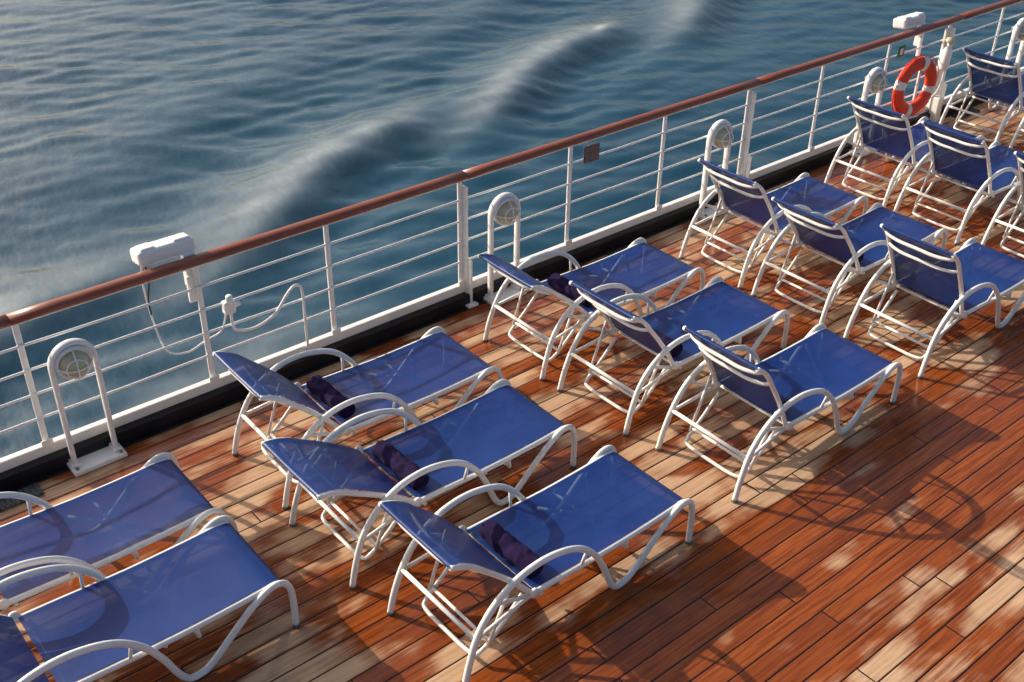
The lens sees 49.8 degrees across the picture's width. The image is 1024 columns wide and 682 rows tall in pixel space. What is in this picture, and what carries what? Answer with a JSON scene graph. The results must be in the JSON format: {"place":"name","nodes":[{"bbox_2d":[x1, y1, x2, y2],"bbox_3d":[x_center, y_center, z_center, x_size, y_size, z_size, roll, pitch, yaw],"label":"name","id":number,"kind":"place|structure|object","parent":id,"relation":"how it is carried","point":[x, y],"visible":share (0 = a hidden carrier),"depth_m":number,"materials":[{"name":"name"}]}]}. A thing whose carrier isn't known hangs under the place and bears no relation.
{"place":"outdoors","nodes":[
{"label":"outdoors","id":0,"kind":"place"},
{"bbox_2d":[0,100,1023,681],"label":"ship deck","id":1,"kind":"structure","parent":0,"point":[882,540],"depth_m":7.02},
{"bbox_2d":[0,483,43,511],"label":"deck scupper grate","id":2,"kind":"object","parent":1,"relation":"on","point":[35,489],"visible":0.77,"depth_m":7.07,"materials":[{"name":"metal"}]},
{"bbox_2d":[47,338,127,476],"bbox_3d":[-2.789,0.401,7.171,0.360,0.954,0.260,-23,40,-33],"label":"deck lamp","id":3,"kind":"object","parent":1,"relation":"on","point":[74,358],"visible":1,"depth_m":7.08,"materials":[{"name":"white metal"}]},
{"bbox_2d":[0,452,225,609],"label":"sun lounger","id":4,"kind":"object","parent":1,"relation":"on","point":[160,493],"visible":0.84,"depth_m":6.39,"materials":[{"name":"blue fabric"}]},
{"bbox_2d":[0,515,299,681],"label":"sun lounger","id":5,"kind":"object","parent":1,"relation":"on","point":[212,566],"visible":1,"depth_m":5.85,"materials":[{"name":"blue fabric"}]},
{"bbox_2d":[213,326,502,509],"bbox_3d":[-0.991,0.267,7.505,1.847,0.879,0.733,-23,40,-32],"label":"sun lounger","id":6,"kind":"object","parent":1,"relation":"on","point":[431,361],"visible":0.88,"depth_m":7.56,"materials":[{"name":"blue fabric"}]},
{"bbox_2d":[306,374,355,417],"bbox_3d":[-1.215,0.372,7.387,0.137,0.121,0.453,-23,40,-33],"label":"rolled towel","id":7,"kind":"object","parent":6,"relation":"on","point":[326,392],"visible":0.91,"depth_m":7.34,"materials":[{"name":"purple fabric"}]},
{"bbox_2d":[261,379,576,589],"bbox_3d":[-0.525,0.710,6.939,1.939,0.756,0.733,-24,40,-33],"label":"sun lounger","id":8,"kind":"object","parent":1,"relation":"on","point":[499,420],"visible":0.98,"depth_m":6.91,"materials":[{"name":"blue fabric"}]},
{"bbox_2d":[372,440,428,489],"bbox_3d":[-0.690,0.761,6.792,0.136,0.118,0.453,-24,40,-33],"label":"rolled towel","id":9,"kind":"object","parent":8,"relation":"on","point":[399,464],"visible":0.91,"depth_m":6.75,"materials":[{"name":"purple fabric"}]},
{"bbox_2d":[0,95,987,491],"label":"black kerb","id":10,"kind":"structure","parent":1,"relation":"on","point":[46,467],"depth_m":8.67,"materials":[{"name":"paint"}]},
{"bbox_2d":[483,192,526,304],"bbox_3d":[-0.061,-0.781,9.093,0.360,0.954,0.260,-23,40,-33],"label":"deck lamp","id":11,"kind":"object","parent":1,"relation":"on","point":[504,208],"visible":0.91,"depth_m":8.93,"materials":[{"name":"white metal"}]},
{"bbox_2d":[0,0,1023,472],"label":"ship railing","id":12,"kind":"object","parent":1,"relation":"on","point":[468,282],"visible":0.8,"depth_m":8.66,"materials":[{"name":"white metal"}]},
{"bbox_2d":[130,232,309,354],"bbox_3d":[-2.041,-0.269,7.821,1.139,1.165,0.345,-23,40,-33],"label":"rail floodlight","id":13,"kind":"object","parent":12,"relation":"attached to","point":[182,244],"visible":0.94,"depth_m":7.43,"materials":[{"name":"white paint"}]},
{"bbox_2d":[583,142,599,164],"bbox_3d":[0.685,-1.609,9.458,0.185,0.160,0.013,-23,40,-33],"label":"railing sign","id":14,"kind":"object","parent":12,"relation":"attached to","point":[591,153],"visible":1,"depth_m":9.45,"materials":[{"name":"grey metal"}]},
{"bbox_2d":[896,44,905,57],"bbox_3d":[4.217,-3.137,11.942,0.130,0.130,0.012,-23,40,-33],"label":"green safety sign","id":15,"kind":"object","parent":12,"relation":"attached to","point":[901,51],"visible":1,"depth_m":11.93,"materials":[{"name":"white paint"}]},
{"bbox_2d":[893,12,926,55],"bbox_3d":[4.393,-3.390,12.217,0.400,0.455,0.240,-23,40,-33],"label":"rail floodlight","id":16,"kind":"object","parent":12,"relation":"attached to","point":[917,19],"visible":0.95,"depth_m":12.11,"materials":[{"name":"white paint"}]},
{"bbox_2d":[892,55,938,118],"bbox_3d":[4.472,-2.830,12.267,0.734,0.736,0.140,-19,38,-28],"label":"life ring","id":17,"kind":"object","parent":12,"relation":"attached to","point":[925,64],"visible":0.97,"depth_m":12.21,"materials":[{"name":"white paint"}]},
{"bbox_2d":[378,445,694,681],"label":"sun lounger","id":18,"kind":"object","parent":1,"relation":"on","point":[603,498],"visible":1,"depth_m":6.36,"materials":[{"name":"blue fabric"}]},
{"bbox_2d":[478,520,543,578],"bbox_3d":[-0.010,1.163,6.181,0.139,0.116,0.453,-23,40,-33],"label":"rolled towel","id":19,"kind":"object","parent":18,"relation":"on","point":[498,538],"visible":0.85,"depth_m":6.15,"materials":[{"name":"purple fabric"}]},
{"bbox_2d":[477,238,704,380],"bbox_3d":[0.662,-0.482,8.767,1.888,0.830,0.733,-23,40,-33],"label":"sun lounger","id":20,"kind":"object","parent":1,"relation":"on","point":[639,265],"visible":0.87,"depth_m":8.81,"materials":[{"name":"blue fabric"}]},
{"bbox_2d":[547,273,596,307],"bbox_3d":[0.464,-0.400,8.637,0.136,0.118,0.453,-24,40,-33],"label":"rolled towel","id":21,"kind":"object","parent":20,"relation":"on","point":[558,282],"visible":0.64,"depth_m":8.63,"materials":[{"name":"purple fabric"}]},
{"bbox_2d":[557,276,789,436],"bbox_3d":[1.259,-0.180,8.200,1.806,0.949,0.733,-24,40,-33],"label":"sun lounger","id":22,"kind":"object","parent":1,"relation":"on","point":[718,310],"visible":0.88,"depth_m":8.21,"materials":[{"name":"blue fabric"}]},
{"bbox_2d":[651,327,682,356],"bbox_3d":[1.046,-0.022,8.062,0.137,0.118,0.453,-24,40,-33],"label":"rolled towel","id":23,"kind":"object","parent":22,"relation":"on","point":[674,351],"visible":0.26,"depth_m":7.94,"materials":[{"name":"purple fabric"}]},
{"bbox_2d":[696,119,733,219],"bbox_3d":[1.950,-1.652,10.510,0.360,0.954,0.260,-23,40,-33],"label":"deck lamp","id":24,"kind":"object","parent":1,"relation":"on","point":[720,134],"visible":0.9,"depth_m":10.32,"materials":[{"name":"white metal"}]},
{"bbox_2d":[679,158,867,288],"bbox_3d":[2.435,-1.303,9.966,1.806,0.972,0.733,-23,40,-33],"label":"sun lounger","id":25,"kind":"object","parent":1,"relation":"on","point":[747,198],"visible":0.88,"depth_m":9.83,"materials":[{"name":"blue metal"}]},
{"bbox_2d":[655,323,902,502],"bbox_3d":[1.918,0.188,7.602,1.806,0.993,0.733,-23,40,-33],"label":"sun lounger","id":26,"kind":"object","parent":1,"relation":"on","point":[821,364],"visible":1,"depth_m":7.59,"materials":[{"name":"blue fabric"}]},
{"bbox_2d":[779,394,788,411],"bbox_3d":[1.679,0.347,7.501,0.138,0.119,0.453,-23,40,-32],"label":"rolled towel","id":27,"kind":"object","parent":26,"relation":"on","point":[784,400],"visible":0.04,"depth_m":7.35,"materials":[{"name":"purple fabric"}]},
{"bbox_2d":[751,197,947,323],"bbox_3d":[2.965,-0.930,9.426,1.806,0.940,0.733,-24,40,-33],"label":"sun lounger","id":28,"kind":"object","parent":1,"relation":"on","point":[861,234],"visible":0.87,"depth_m":9.27,"materials":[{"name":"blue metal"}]},
{"bbox_2d":[855,250,863,262],"bbox_3d":[2.742,-0.781,9.293,0.141,0.118,0.453,-23,40,-33],"label":"rolled towel","id":29,"kind":"object","parent":28,"relation":"on","point":[860,258],"visible":0.16,"depth_m":9.16,"materials":[{"name":"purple fabric"}]},
{"bbox_2d":[849,67,887,157],"bbox_3d":[3.845,-2.474,11.846,0.360,0.954,0.260,-23,40,-33],"label":"deck lamp","id":30,"kind":"object","parent":1,"relation":"on","point":[875,78],"visible":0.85,"depth_m":11.62,"materials":[{"name":"white metal"}]},
{"bbox_2d":[824,96,984,207],"bbox_3d":[4.096,-2.118,11.272,1.806,0.986,0.733,-24,40,-33],"label":"sun lounger","id":31,"kind":"object","parent":1,"relation":"on","point":[893,134],"visible":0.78,"depth_m":10.98,"materials":[{"name":"blue fabric"}]},
{"bbox_2d":[843,224,1023,378],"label":"sun lounger","id":32,"kind":"object","parent":1,"relation":"on","point":[972,273],"visible":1,"depth_m":8.67,"materials":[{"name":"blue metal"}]},
{"bbox_2d":[927,28,956,121],"bbox_3d":[4.836,-2.988,12.539,0.327,1.085,0.150,-23,40,-33],"label":"lifebuoy marker light","id":33,"kind":"object","parent":1,"relation":"on","point":[936,101],"visible":0.86,"depth_m":12.49,"materials":[{"name":"white paint"}]},
{"bbox_2d":[893,120,1023,244],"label":"sun lounger","id":34,"kind":"object","parent":1,"relation":"on","point":[974,162],"visible":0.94,"depth_m":10.45,"materials":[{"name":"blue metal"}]},
{"bbox_2d":[939,48,1023,141],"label":"sun lounger","id":35,"kind":"object","parent":1,"relation":"on","point":[997,79],"visible":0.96,"depth_m":12.27,"materials":[{"name":"blue fabric"}]},
{"bbox_2d":[981,151,1023,257],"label":"sun lounger","id":36,"kind":"object","parent":1,"relation":"on","point":[1020,183],"visible":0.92,"depth_m":10.04,"materials":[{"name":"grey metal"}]},
{"bbox_2d":[1006,18,1023,65],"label":"deck lamp","id":37,"kind":"object","parent":1,"relation":"on","point":[1017,29],"visible":0.62,"depth_m":13.28,"materials":[{"name":"white metal"}]},
{"bbox_2d":[1009,117,1023,147],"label":"sun lounger","id":38,"kind":"object","parent":1,"relation":"on","point":[1020,128],"visible":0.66,"depth_m":11.93,"materials":[{"name":"grey metal"}]},
{"bbox_2d":[0,0,1023,457],"bbox_3d":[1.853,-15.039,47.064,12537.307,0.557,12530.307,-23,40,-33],"label":"sea","id":39,"kind":"structure","parent":0,"point":[126,126],"depth_m":33.57,"materials":[{"name":"liquid"}]},
{"bbox_2d":[606,245,628,255],"bbox_3d":[1.053,-0.830,10.060,0.420,0.021,0.130,-23,40,-33],"label":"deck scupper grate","id":40,"kind":"object","parent":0,"point":[615,251],"visible":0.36,"depth_m":10.03,"materials":[{"name":"metal"}]},
{"bbox_2d":[951,107,979,118],"bbox_3d":[5.407,-2.716,13.127,0.420,0.021,0.130,-23,40,-33],"label":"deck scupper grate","id":41,"kind":"object","parent":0,"point":[971,109],"visible":0.73,"depth_m":13.11,"materials":[{"name":"metal"}]}
]}

